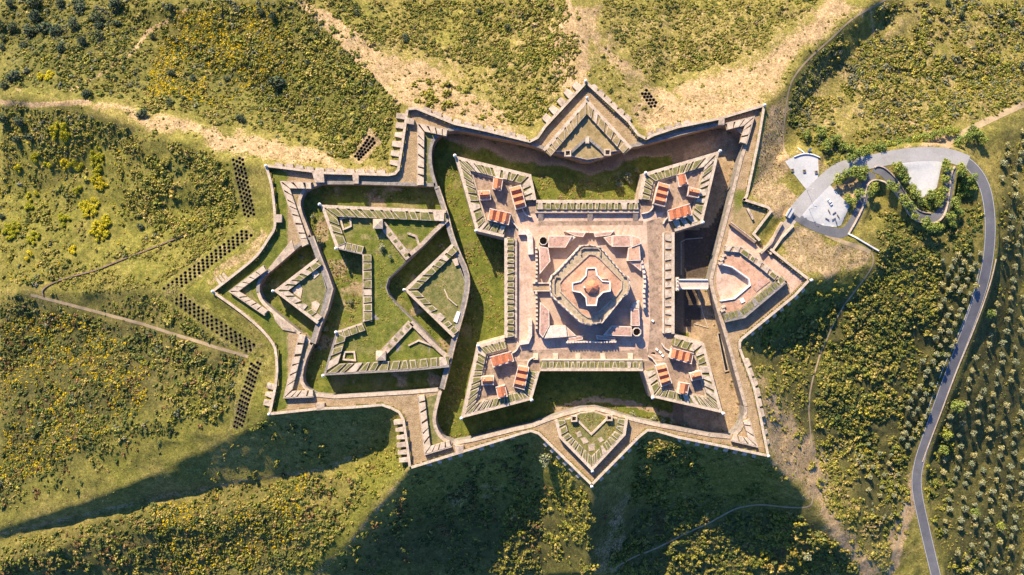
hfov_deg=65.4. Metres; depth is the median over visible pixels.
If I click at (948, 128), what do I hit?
pine tree
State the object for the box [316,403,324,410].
traverse
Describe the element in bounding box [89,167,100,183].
broom bush
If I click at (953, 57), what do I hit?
shrub
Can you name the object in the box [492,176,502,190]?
guard house
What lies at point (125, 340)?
flowering scrub
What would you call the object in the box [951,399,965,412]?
pine tree
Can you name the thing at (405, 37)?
oak tree
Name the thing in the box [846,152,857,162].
pine tree
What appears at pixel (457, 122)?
parapet wall
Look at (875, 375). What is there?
shrub
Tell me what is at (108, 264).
field wall
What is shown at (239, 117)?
oak tree
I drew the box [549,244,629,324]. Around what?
tower
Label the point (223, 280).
parapet wall
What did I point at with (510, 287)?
curtain wall
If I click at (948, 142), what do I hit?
dirt track
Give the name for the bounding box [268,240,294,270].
paved apron
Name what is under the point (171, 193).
shrub
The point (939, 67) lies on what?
shrub
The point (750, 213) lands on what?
ruined wall
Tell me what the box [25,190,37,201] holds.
broom bush
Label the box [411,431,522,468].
parapet wall
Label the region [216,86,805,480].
covered way
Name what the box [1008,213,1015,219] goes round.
olive tree
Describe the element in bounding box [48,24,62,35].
oak tree
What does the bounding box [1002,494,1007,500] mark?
olive tree
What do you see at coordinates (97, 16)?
oak tree
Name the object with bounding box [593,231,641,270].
corner building
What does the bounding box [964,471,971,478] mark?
olive tree
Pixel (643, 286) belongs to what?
courtyard wall
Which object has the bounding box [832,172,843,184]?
pine tree
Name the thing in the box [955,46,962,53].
shrub
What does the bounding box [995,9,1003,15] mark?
shrub
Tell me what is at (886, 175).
road
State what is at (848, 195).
pine tree
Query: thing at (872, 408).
shrub
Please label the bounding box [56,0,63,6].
oak tree
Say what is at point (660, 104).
pitted glacis
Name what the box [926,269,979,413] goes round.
kerb wall
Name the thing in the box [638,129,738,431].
wall foot weeds
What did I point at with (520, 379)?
guard house
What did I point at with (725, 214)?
ditch wall
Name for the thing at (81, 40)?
oak tree
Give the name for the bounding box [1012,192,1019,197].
olive tree
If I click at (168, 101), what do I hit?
oak tree
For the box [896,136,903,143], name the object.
pine tree
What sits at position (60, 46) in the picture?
oak tree
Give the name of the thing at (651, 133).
parapet wall
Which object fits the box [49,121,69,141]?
broom bush
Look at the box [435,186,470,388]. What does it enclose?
gorge wall
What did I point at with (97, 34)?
oak tree
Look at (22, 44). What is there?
oak tree
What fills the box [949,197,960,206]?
pine tree
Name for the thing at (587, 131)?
ravelin
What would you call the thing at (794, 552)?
shrub
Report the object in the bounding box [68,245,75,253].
broom bush
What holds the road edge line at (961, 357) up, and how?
on the road at (969, 322)
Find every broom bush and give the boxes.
[1,221,20,239]
[13,163,20,172]
[24,202,33,209]
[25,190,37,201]
[25,250,32,260]
[26,230,39,243]
[30,153,38,162]
[37,70,54,80]
[43,161,51,168]
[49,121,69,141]
[57,213,69,226]
[60,158,69,169]
[68,159,83,170]
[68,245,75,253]
[72,186,81,194]
[78,197,99,217]
[89,145,103,173]
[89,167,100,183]
[89,214,111,241]
[93,177,107,190]
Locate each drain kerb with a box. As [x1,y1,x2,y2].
[681,237,702,274]
[694,289,707,327]
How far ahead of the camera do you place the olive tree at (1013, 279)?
511.14 m
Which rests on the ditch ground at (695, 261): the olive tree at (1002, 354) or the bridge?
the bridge
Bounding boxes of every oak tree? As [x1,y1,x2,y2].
[0,18,5,29]
[0,33,5,39]
[0,43,5,49]
[0,80,7,88]
[0,112,7,123]
[4,0,14,7]
[4,69,20,81]
[6,21,17,31]
[11,135,20,143]
[13,115,25,126]
[18,40,27,48]
[22,22,35,37]
[23,132,33,141]
[24,0,40,8]
[27,9,42,23]
[34,20,53,34]
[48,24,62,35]
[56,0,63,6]
[56,42,65,53]
[66,15,79,29]
[70,0,83,4]
[73,0,86,15]
[77,35,87,45]
[81,89,90,96]
[88,11,102,22]
[92,20,103,29]
[93,29,103,40]
[107,0,122,9]
[112,19,121,26]
[135,109,147,118]
[136,223,144,228]
[163,2,173,11]
[165,98,172,105]
[167,69,175,76]
[189,74,195,81]
[236,114,245,121]
[256,6,263,14]
[267,75,286,89]
[269,11,275,19]
[353,9,360,15]
[402,33,409,41]
[504,23,510,30]
[945,0,951,5]
[959,11,965,18]
[1008,18,1014,24]
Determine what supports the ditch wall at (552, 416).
on the ditch ground at (695, 261)
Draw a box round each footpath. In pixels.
[31,294,248,357]
[611,252,873,569]
[783,0,885,159]
[795,228,808,271]
[825,235,870,253]
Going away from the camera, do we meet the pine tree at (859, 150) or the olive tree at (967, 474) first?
the pine tree at (859, 150)
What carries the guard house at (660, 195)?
on the bastion at (699, 171)
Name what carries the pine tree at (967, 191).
on the hillside
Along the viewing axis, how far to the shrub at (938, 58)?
514.40 m
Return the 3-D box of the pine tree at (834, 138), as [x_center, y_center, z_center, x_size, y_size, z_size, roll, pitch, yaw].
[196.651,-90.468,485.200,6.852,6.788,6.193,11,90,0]
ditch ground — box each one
[263,186,461,393]
[433,129,738,438]
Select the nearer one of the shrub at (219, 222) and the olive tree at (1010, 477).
the shrub at (219, 222)
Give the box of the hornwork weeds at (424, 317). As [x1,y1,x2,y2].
[395,245,449,351]
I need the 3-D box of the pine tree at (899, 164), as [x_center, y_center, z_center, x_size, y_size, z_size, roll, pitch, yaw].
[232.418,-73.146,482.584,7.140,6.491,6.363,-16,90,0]
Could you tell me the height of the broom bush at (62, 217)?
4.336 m
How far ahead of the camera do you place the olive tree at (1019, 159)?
505.21 m
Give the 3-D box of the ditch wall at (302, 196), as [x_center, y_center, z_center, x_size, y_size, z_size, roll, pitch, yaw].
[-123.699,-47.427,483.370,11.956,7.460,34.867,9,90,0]
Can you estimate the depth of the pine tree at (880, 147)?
483.66 m
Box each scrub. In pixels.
[0,0,1023,574]
[0,4,306,574]
[0,6,298,570]
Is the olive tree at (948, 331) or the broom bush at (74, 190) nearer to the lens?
the olive tree at (948, 331)
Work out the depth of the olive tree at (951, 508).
534.72 m
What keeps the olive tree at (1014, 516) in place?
on the hillside
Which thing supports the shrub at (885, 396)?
on the hillside
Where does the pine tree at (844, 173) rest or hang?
on the hillside
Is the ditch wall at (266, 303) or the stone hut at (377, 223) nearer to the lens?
the stone hut at (377, 223)
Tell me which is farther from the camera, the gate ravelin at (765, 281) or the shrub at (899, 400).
the shrub at (899, 400)
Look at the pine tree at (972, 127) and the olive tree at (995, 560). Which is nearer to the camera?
the pine tree at (972, 127)
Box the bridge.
[679,279,707,288]
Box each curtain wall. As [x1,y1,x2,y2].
[504,238,516,337]
[533,353,642,370]
[535,200,638,220]
[662,232,674,333]
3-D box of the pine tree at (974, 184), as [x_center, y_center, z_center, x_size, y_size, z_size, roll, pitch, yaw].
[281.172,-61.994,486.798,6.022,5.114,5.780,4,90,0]
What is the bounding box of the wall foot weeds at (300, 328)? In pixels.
[266,192,438,392]
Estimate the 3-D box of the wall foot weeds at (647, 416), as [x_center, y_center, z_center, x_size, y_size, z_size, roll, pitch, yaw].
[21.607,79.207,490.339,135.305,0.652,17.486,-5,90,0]
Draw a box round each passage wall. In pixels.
[759,222,783,253]
[768,225,793,254]
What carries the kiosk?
on the hillside
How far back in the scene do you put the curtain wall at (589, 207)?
475.12 m
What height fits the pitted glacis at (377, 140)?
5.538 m
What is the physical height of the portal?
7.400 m
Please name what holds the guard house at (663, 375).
on the bastion at (702, 393)
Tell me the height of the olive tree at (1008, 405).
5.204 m
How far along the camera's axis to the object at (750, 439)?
477.37 m
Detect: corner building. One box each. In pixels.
[539,231,585,273]
[539,302,582,341]
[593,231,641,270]
[596,300,640,340]
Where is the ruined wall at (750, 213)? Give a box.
[746,208,753,219]
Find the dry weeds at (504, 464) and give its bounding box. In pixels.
[0,0,1023,574]
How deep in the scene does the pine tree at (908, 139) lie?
492.32 m
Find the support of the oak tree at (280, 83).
on the hillside
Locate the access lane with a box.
[792,171,875,237]
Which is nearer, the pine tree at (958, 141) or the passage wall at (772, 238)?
the passage wall at (772, 238)
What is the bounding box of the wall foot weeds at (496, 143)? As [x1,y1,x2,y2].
[433,134,602,181]
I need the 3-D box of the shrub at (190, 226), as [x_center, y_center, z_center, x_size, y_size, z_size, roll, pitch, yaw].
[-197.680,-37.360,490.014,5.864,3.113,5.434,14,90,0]
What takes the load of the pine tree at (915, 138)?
on the hillside
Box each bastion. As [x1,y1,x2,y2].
[453,154,535,240]
[460,335,539,419]
[634,149,721,232]
[639,333,724,414]
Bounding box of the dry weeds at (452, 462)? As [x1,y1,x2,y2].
[0,0,1023,574]
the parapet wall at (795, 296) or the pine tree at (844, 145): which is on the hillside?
the pine tree at (844, 145)
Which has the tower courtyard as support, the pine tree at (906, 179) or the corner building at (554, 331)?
the corner building at (554, 331)
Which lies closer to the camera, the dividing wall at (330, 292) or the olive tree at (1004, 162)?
the dividing wall at (330, 292)
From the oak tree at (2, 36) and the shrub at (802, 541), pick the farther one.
the oak tree at (2, 36)
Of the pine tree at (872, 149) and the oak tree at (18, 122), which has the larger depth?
the oak tree at (18, 122)
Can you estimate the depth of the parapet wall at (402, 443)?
477.48 m
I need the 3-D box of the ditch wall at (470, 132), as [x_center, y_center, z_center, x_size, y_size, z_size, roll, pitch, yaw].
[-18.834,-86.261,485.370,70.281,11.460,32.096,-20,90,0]
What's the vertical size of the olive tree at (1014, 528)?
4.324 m
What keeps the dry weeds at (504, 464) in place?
on the hillside
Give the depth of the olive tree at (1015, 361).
526.77 m
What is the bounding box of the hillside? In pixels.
[0,0,1023,574]
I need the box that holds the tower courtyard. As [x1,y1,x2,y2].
[540,234,642,338]
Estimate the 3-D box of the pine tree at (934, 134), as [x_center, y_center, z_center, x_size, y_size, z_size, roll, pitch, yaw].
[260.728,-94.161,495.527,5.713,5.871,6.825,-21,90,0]
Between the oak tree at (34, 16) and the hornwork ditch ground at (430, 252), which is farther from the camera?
the oak tree at (34, 16)
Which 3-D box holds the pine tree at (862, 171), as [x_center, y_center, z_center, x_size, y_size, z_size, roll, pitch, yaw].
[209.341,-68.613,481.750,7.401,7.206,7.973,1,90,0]
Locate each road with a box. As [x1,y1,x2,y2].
[764,213,795,252]
[791,147,969,217]
[873,166,956,221]
[911,159,995,574]
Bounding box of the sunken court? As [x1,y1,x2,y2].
[716,265,747,299]
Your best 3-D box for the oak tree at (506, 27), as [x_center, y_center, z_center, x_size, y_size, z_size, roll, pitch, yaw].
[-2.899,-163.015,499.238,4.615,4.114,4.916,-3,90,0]
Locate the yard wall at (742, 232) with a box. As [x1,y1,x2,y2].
[728,222,755,243]
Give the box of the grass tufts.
[0,0,1023,574]
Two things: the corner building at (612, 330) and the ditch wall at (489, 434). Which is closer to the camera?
the corner building at (612, 330)
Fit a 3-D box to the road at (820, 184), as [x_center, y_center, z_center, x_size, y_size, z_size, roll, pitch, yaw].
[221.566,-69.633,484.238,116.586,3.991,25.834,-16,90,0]
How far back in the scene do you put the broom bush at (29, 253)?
506.60 m
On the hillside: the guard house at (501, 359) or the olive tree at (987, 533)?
the olive tree at (987, 533)
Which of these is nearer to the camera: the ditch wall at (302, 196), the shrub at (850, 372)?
the ditch wall at (302, 196)
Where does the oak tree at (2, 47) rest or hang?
on the hillside
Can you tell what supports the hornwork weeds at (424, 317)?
on the hornwork ditch ground at (430, 252)
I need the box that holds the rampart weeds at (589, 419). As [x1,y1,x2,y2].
[568,413,614,441]
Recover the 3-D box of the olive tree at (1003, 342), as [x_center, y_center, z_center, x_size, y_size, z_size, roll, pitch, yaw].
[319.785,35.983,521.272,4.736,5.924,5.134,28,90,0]
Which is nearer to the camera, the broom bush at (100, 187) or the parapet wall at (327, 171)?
the parapet wall at (327, 171)
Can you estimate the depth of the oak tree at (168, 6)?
519.05 m
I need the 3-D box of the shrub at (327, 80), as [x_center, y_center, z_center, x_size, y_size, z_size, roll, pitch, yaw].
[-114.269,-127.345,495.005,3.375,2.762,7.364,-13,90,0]
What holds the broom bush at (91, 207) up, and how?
on the hillside
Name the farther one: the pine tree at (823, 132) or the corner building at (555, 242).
the pine tree at (823, 132)
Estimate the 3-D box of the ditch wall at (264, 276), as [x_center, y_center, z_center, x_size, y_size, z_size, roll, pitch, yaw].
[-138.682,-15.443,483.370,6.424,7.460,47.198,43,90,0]
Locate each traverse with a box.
[274,214,282,222]
[312,171,324,182]
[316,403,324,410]
[352,173,358,183]
[407,118,414,124]
[455,445,463,452]
[718,118,723,125]
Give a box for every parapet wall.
[211,167,275,292]
[213,291,277,415]
[264,163,388,175]
[271,403,390,414]
[388,110,407,175]
[391,407,410,466]
[408,106,529,142]
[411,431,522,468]
[522,429,592,487]
[530,81,585,141]
[584,79,645,139]
[592,429,654,484]
[646,105,762,139]
[655,429,769,457]
[737,279,812,348]
[737,348,769,453]
[741,103,765,200]
[742,199,771,240]
[769,248,808,279]
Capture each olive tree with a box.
[378,242,384,249]
[539,453,550,467]
[623,172,630,179]
[650,415,656,420]
[803,552,811,560]
[924,367,930,373]
[946,328,952,333]
[946,506,953,511]
[954,549,960,556]
[957,441,963,448]
[958,516,964,523]
[960,258,967,264]
[960,284,966,289]
[961,505,968,511]
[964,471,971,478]
[968,460,975,466]
[973,282,979,288]
[978,551,985,557]
[979,479,985,485]
[980,387,986,394]
[984,531,990,537]
[985,449,991,455]
[987,413,994,420]
[989,488,996,494]
[992,557,998,564]
[994,369,1000,375]
[994,467,1000,472]
[999,340,1006,345]
[999,351,1005,357]
[1000,159,1007,166]
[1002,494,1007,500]
[1003,326,1010,334]
[1003,401,1010,408]
[1006,463,1014,469]
[1007,225,1013,231]
[1007,474,1014,479]
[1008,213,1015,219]
[1008,544,1014,550]
[1010,277,1016,282]
[1010,525,1017,530]
[1012,180,1018,186]
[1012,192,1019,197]
[1012,263,1017,269]
[1012,359,1019,364]
[1012,514,1018,521]
[1016,157,1022,163]
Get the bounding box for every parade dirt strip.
[520,349,657,358]
[539,221,642,225]
[646,218,662,354]
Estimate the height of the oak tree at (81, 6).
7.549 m
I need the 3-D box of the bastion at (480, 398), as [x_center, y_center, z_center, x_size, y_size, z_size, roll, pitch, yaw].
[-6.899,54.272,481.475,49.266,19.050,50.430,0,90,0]
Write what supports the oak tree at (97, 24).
on the hillside
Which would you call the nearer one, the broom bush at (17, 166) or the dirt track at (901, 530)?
the broom bush at (17, 166)
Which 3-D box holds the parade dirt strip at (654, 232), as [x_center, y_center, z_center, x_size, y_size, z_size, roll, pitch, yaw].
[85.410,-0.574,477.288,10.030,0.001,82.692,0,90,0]
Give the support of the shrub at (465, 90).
on the hillside
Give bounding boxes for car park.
[802,185,848,226]
[902,161,941,196]
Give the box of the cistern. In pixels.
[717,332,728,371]
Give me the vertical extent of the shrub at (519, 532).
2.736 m
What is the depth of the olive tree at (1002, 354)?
521.93 m
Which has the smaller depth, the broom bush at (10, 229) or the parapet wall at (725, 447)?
the parapet wall at (725, 447)
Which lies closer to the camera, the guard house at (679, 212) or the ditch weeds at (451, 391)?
the guard house at (679, 212)
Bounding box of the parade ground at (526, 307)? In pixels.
[516,213,662,359]
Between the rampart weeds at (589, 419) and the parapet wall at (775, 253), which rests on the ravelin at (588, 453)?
the rampart weeds at (589, 419)
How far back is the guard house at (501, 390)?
471.95 m
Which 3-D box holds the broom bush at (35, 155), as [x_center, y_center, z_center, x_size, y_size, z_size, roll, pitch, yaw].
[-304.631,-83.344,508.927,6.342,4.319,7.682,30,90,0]
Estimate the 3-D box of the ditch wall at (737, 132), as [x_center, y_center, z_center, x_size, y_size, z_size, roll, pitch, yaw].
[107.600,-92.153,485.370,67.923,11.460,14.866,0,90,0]
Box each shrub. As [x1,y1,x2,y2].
[160,157,169,165]
[168,190,173,198]
[186,222,194,229]
[208,223,215,231]
[213,216,223,225]
[325,77,329,87]
[346,75,353,83]
[460,87,469,96]
[517,529,525,536]
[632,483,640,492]
[678,554,684,560]
[755,534,766,539]
[762,563,773,568]
[763,554,771,561]
[769,564,775,574]
[776,519,783,525]
[785,542,794,548]
[790,548,796,556]
[791,335,798,342]
[797,538,807,543]
[818,321,825,329]
[819,462,825,472]
[823,290,831,297]
[847,366,854,374]
[858,404,863,414]
[869,404,875,411]
[872,369,878,379]
[874,467,879,476]
[875,352,883,359]
[876,403,885,411]
[881,393,887,401]
[882,63,890,71]
[883,383,891,391]
[892,397,902,401]
[903,496,910,503]
[920,417,927,422]
[934,53,943,61]
[935,65,943,73]
[951,54,959,61]
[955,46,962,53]
[993,22,1000,28]
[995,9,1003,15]
[1018,61,1023,71]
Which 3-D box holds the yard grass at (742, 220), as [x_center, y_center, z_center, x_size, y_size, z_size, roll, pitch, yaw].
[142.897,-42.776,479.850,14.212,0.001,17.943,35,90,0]
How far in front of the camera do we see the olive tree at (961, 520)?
535.32 m
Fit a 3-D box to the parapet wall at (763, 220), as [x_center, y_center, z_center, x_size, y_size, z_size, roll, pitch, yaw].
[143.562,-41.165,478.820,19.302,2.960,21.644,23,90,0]
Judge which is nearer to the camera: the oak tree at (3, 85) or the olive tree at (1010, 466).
the oak tree at (3, 85)
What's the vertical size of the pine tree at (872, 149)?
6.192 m
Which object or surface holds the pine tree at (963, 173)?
on the hillside
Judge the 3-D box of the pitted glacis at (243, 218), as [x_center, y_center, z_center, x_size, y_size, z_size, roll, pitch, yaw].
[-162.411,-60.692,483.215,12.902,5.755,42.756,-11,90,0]
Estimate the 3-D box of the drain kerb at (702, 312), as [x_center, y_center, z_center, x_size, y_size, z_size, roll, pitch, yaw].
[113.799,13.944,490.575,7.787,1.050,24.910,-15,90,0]
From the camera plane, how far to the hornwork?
478.99 m
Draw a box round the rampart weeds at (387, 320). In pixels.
[345,231,407,358]
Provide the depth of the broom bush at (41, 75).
507.56 m
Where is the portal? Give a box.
[675,277,678,290]
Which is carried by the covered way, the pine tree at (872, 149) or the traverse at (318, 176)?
the traverse at (318, 176)
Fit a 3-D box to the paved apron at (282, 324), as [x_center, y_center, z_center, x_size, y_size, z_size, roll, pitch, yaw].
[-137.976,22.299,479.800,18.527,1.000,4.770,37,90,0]
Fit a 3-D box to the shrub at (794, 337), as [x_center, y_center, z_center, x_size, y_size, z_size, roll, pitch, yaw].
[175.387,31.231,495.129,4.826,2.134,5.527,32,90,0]
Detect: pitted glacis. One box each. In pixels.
[154,223,260,300]
[159,284,261,360]
[226,354,267,436]
[228,151,259,223]
[348,128,381,165]
[635,83,664,115]
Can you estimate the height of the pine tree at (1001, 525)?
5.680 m
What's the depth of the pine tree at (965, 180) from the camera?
486.43 m
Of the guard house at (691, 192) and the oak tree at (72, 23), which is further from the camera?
the oak tree at (72, 23)
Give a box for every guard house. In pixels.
[478,190,490,200]
[481,375,493,384]
[487,208,510,224]
[490,351,513,367]
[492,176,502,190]
[496,384,507,398]
[509,185,525,209]
[513,365,528,389]
[652,182,669,206]
[654,363,671,386]
[666,203,691,220]
[668,347,693,363]
[676,172,687,187]
[677,381,689,394]
[686,186,700,197]
[688,370,702,380]
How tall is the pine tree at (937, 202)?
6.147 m
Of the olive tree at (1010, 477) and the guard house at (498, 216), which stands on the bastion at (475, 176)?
the guard house at (498, 216)
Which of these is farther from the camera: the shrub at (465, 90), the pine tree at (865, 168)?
the shrub at (465, 90)
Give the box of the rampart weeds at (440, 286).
[423,267,455,313]
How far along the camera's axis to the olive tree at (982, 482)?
541.19 m
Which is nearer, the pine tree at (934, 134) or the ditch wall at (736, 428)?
the ditch wall at (736, 428)
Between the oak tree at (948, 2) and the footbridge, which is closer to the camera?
the footbridge
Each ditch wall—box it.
[256,235,310,291]
[257,292,312,343]
[297,183,322,237]
[300,342,317,394]
[316,387,438,397]
[320,181,434,187]
[428,127,543,188]
[432,389,453,443]
[453,421,532,444]
[532,405,659,426]
[542,143,634,163]
[633,122,742,148]
[658,404,746,438]
[706,145,746,278]
[707,279,746,406]
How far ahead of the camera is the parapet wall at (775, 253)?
477.34 m
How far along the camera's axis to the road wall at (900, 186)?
484.65 m
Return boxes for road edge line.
[912,169,985,572]
[921,158,994,574]
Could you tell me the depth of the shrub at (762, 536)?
528.22 m
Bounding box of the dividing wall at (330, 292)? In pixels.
[309,236,335,343]
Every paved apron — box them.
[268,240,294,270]
[272,312,295,331]
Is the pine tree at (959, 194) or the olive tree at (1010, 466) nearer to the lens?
the pine tree at (959, 194)
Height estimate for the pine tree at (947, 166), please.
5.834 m
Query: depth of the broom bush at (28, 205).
513.38 m
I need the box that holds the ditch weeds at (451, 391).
[442,160,640,428]
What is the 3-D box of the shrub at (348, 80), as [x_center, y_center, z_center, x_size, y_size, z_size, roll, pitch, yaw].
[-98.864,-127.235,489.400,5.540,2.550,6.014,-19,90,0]
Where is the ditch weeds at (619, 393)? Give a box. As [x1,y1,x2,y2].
[543,377,659,411]
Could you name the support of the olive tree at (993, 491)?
on the hillside
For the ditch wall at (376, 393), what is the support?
on the hornwork ditch ground at (430, 252)
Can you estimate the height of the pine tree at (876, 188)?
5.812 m
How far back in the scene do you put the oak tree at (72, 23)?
520.33 m
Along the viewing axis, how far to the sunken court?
479.84 m
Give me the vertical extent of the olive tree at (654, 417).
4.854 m
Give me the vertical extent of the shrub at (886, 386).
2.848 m
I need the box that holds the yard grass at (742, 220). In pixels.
[732,203,766,233]
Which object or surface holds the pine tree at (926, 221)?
on the hillside
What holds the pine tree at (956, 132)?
on the hillside
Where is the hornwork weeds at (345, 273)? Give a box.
[306,189,428,379]
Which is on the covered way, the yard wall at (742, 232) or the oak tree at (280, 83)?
the yard wall at (742, 232)
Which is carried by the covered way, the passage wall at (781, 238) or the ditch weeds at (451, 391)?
the passage wall at (781, 238)
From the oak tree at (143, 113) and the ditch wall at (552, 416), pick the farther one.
the oak tree at (143, 113)
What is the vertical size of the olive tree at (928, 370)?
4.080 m
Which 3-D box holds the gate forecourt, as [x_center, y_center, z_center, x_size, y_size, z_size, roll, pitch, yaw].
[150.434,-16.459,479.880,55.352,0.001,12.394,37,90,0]
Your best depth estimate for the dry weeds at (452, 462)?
502.59 m
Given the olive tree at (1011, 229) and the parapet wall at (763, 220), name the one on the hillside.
the olive tree at (1011, 229)
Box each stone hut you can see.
[373,219,383,228]
[376,351,385,360]
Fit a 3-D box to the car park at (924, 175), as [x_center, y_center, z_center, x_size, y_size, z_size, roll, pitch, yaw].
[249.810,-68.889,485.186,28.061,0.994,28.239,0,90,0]
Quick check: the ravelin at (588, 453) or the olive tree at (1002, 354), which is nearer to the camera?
the ravelin at (588, 453)
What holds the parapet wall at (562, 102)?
on the covered way
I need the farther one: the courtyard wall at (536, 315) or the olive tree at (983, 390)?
the olive tree at (983, 390)
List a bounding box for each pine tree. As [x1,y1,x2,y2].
[802,128,810,138]
[816,125,826,136]
[820,138,832,150]
[831,134,842,143]
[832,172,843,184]
[838,140,848,150]
[841,167,852,178]
[843,193,850,200]
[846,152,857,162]
[846,196,857,204]
[847,144,856,153]
[850,165,859,176]
[854,167,865,179]
[854,188,865,199]
[855,148,865,158]
[858,164,868,174]
[860,145,870,154]
[866,189,876,196]
[868,182,879,191]
[869,141,875,151]
[874,140,887,151]
[886,139,896,146]
[886,179,894,189]
[891,183,900,191]
[892,160,902,171]
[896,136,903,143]
[896,165,907,177]
[898,193,909,202]
[901,173,910,182]
[902,198,912,209]
[903,136,911,142]
[907,182,917,192]
[908,205,916,213]
[910,188,921,198]
[911,212,919,219]
[912,133,921,142]
[917,196,926,205]
[920,216,930,226]
[921,132,932,141]
[924,198,934,209]
[926,189,936,198]
[926,221,938,232]
[928,130,937,140]
[932,221,945,232]
[934,197,943,207]
[936,128,945,137]
[936,191,946,199]
[938,445,948,454]
[939,185,949,193]
[940,174,950,182]
[941,163,953,172]
[942,158,950,164]
[943,429,953,440]
[944,125,954,136]
[945,211,956,222]
[948,218,957,227]
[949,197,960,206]
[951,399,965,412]
[952,126,961,135]
[953,135,964,147]
[953,206,964,217]
[955,190,964,199]
[956,167,967,176]
[956,180,966,189]
[957,162,966,170]
[962,176,970,188]
[963,188,972,196]
[964,131,975,141]
[967,125,976,131]
[968,173,978,182]
[969,181,977,189]
[970,507,980,516]
[972,128,984,139]
[979,134,988,144]
[986,309,995,318]
[997,521,1005,528]
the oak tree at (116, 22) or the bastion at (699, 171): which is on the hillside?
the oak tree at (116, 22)
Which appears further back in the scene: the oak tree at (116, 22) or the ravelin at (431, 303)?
the oak tree at (116, 22)
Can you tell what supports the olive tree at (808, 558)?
on the hillside
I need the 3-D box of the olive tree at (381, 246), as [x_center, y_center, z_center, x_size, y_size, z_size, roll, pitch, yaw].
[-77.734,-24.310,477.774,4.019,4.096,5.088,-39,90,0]
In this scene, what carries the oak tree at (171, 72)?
on the hillside
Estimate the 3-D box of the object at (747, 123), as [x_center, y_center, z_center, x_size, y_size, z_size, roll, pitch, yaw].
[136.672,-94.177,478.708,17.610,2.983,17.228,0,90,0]
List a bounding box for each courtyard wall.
[518,229,532,254]
[519,319,531,344]
[535,246,537,282]
[535,291,537,329]
[564,230,613,232]
[566,341,616,342]
[641,260,645,308]
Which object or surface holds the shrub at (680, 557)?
on the hillside
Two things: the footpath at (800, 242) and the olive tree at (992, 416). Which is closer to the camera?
the footpath at (800, 242)
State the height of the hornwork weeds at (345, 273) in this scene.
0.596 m
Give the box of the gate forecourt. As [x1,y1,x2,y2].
[726,227,804,293]
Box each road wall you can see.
[793,153,819,157]
[848,166,954,232]
[848,233,878,250]
[874,165,930,213]
[922,259,996,461]
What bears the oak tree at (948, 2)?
on the hillside
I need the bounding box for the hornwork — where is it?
[318,203,450,376]
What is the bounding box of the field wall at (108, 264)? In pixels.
[41,222,212,295]
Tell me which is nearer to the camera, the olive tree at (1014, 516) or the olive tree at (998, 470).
the olive tree at (998, 470)
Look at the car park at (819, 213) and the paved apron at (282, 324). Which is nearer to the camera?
the paved apron at (282, 324)
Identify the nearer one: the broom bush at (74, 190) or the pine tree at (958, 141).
the pine tree at (958, 141)
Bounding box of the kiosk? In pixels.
[785,207,794,217]
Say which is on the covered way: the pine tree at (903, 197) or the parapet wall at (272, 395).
the parapet wall at (272, 395)
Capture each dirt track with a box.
[888,495,912,574]
[939,101,1023,148]
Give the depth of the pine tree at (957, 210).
488.87 m
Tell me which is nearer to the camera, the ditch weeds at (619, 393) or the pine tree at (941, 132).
the ditch weeds at (619, 393)
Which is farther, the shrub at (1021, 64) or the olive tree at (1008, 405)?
the olive tree at (1008, 405)
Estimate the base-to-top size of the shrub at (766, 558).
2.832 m
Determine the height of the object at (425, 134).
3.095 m
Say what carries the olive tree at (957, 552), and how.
on the hillside
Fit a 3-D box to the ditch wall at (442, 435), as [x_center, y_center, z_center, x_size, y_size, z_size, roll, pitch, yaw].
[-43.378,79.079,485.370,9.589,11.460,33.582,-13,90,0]
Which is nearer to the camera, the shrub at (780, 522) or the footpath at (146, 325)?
the footpath at (146, 325)
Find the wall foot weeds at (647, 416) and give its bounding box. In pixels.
[441,399,650,437]
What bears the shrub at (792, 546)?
on the hillside
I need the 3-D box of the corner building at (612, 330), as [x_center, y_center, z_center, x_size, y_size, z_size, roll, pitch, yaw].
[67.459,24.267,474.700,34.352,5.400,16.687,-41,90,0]
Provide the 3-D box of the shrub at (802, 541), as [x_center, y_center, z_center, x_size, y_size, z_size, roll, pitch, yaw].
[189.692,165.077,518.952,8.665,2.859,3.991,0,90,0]
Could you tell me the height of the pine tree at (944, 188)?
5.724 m
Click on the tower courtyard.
(619, 315)
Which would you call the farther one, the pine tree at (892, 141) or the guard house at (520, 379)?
the pine tree at (892, 141)
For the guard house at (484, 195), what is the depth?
471.95 m
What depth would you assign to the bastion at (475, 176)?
475.06 m
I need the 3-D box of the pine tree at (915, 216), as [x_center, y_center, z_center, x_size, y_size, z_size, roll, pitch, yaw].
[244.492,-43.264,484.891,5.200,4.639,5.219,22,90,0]
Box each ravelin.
[271,258,326,323]
[403,244,464,336]
[542,96,631,159]
[554,411,627,472]
[717,244,786,321]
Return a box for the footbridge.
[532,283,548,290]
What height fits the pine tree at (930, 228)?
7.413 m
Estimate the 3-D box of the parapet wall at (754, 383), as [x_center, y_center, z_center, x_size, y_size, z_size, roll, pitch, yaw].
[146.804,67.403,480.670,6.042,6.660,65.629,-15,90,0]
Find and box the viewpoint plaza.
[785,154,818,188]
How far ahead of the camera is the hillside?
501.63 m
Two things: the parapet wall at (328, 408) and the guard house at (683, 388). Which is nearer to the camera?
the guard house at (683, 388)
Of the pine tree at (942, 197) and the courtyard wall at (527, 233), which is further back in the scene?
the pine tree at (942, 197)

